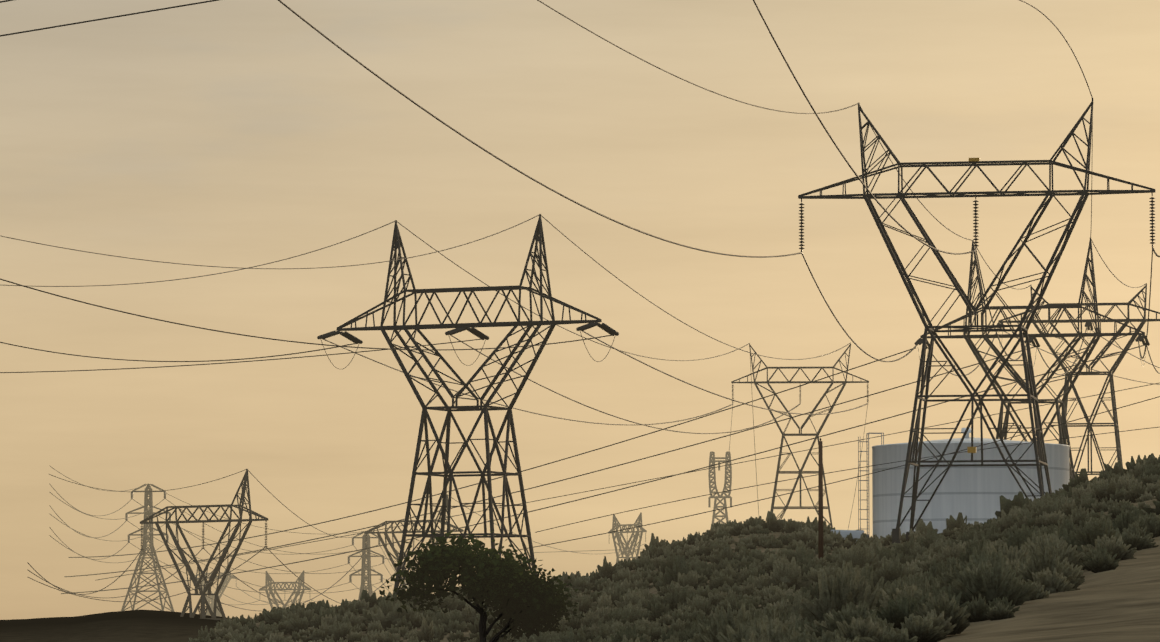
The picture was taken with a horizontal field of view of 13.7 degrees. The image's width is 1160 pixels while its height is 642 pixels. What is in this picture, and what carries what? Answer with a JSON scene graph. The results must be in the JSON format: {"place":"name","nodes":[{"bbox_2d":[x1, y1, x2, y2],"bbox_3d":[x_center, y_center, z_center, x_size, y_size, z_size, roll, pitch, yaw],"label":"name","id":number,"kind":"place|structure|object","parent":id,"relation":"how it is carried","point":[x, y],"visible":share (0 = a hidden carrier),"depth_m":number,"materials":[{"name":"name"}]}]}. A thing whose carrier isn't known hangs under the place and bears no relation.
{"place":"outdoors","nodes":[
{"label":"outdoors","id":0,"kind":"place"},
{"bbox_2d":[0,496,1159,641],"bbox_3d":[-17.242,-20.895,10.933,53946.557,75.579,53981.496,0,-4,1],"label":"terrain","id":1,"kind":"structure","parent":0,"point":[1120,602],"depth_m":130.20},
{"bbox_2d":[121,484,173,611],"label":"transmission tower","id":2,"kind":"structure","parent":1,"relation":"on","point":[147,538],"depth_m":1738.55,"materials":[{"name":"metal"}]},
{"bbox_2d":[140,469,267,620],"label":"tower","id":3,"kind":"structure","parent":1,"relation":"on","point":[203,601],"depth_m":799.67,"materials":[{"name":"metal"}]},
{"bbox_2d":[0,0,1159,610],"bbox_3d":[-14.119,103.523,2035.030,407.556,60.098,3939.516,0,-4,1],"label":"power lines","id":4,"kind":"object","parent":3,"relation":"attached to","point":[82,594],"visible":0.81,"depth_m":562.30,"materials":[{"name":"black metal"}]},
{"bbox_2d":[189,563,236,616],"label":"tower","id":5,"kind":"structure","parent":1,"relation":"on","point":[223,588],"depth_m":2528.83,"materials":[{"name":"metal"}]},
{"bbox_2d":[259,570,310,608],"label":"tower","id":6,"kind":"structure","parent":1,"relation":"on","point":[268,578],"depth_m":2039.54,"materials":[{"name":"metal"}]},
{"bbox_2d":[348,531,384,600],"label":"transmission tower","id":7,"kind":"structure","parent":1,"relation":"on","point":[363,575],"depth_m":1768.72,"materials":[{"name":"metal"}]},
{"bbox_2d":[364,494,463,595],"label":"tower","id":8,"kind":"structure","parent":1,"relation":"on","point":[395,551],"depth_m":1119.15,"materials":[{"name":"metal"}]},
{"bbox_2d":[317,214,618,594],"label":"transmission tower","id":9,"kind":"structure","parent":1,"relation":"on","point":[529,324],"depth_m":441.22,"materials":[{"name":"metal"}]},
{"bbox_2d":[379,530,601,641],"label":"tree","id":10,"kind":"object","parent":1,"relation":"on","point":[527,601],"visible":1,"depth_m":293.88,"materials":[{"name":"green plant"}]},
{"bbox_2d":[608,512,646,562],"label":"tower","id":11,"kind":"structure","parent":1,"relation":"on","point":[627,554],"depth_m":2034.18,"materials":[{"name":"metal"}]},
{"bbox_2d":[189,453,1159,641],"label":"shrubs","id":12,"kind":"object","parent":1,"relation":"on","point":[1004,554],"visible":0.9,"depth_m":280.39,"materials":[{"name":"green plant"}]},
{"bbox_2d":[708,451,731,524],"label":"transmission tower","id":13,"kind":"structure","parent":1,"relation":"on","point":[713,461],"depth_m":2078.91,"materials":[{"name":"metal"}]},
{"bbox_2d":[731,344,868,527],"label":"suspension tower","id":14,"kind":"structure","parent":1,"relation":"on","point":[800,472],"depth_m":984.61,"materials":[{"name":"metal"}]},
{"bbox_2d":[818,438,823,559],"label":"wooden utility pole","id":15,"kind":"object","parent":1,"relation":"on","point":[820,515],"visible":0.81,"depth_m":358.60,"materials":[{"name":"brown wood"}]},
{"bbox_2d":[831,530,863,540],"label":"valve shed","id":16,"kind":"structure","parent":1,"relation":"on","point":[854,533],"depth_m":433.34,"materials":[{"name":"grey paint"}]},
{"bbox_2d":[858,428,1069,538],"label":"water tank","id":17,"kind":"object","parent":1,"relation":"on","point":[973,493],"visible":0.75,"depth_m":441.96,"materials":[{"name":"grey metal"}]},
{"bbox_2d":[798,99,1155,543],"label":"suspension tower","id":18,"kind":"structure","parent":1,"relation":"on","point":[1039,446],"depth_m":405.43,"materials":[{"name":"metal"}]},
{"bbox_2d":[914,238,1149,478],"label":"transmission tower","id":19,"kind":"structure","parent":1,"relation":"on","point":[1063,428],"depth_m":558.18,"materials":[{"name":"metal"}]},
{"bbox_2d":[997,284,1159,474],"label":"tower","id":20,"kind":"structure","parent":1,"relation":"on","point":[1088,425],"depth_m":696.94,"materials":[{"name":"metal"}]},
{"bbox_2d":[0,0,1159,619],"label":"sky","id":21,"kind":"structure","parent":0,"point":[221,133],"materials":[{"name":"beige"}]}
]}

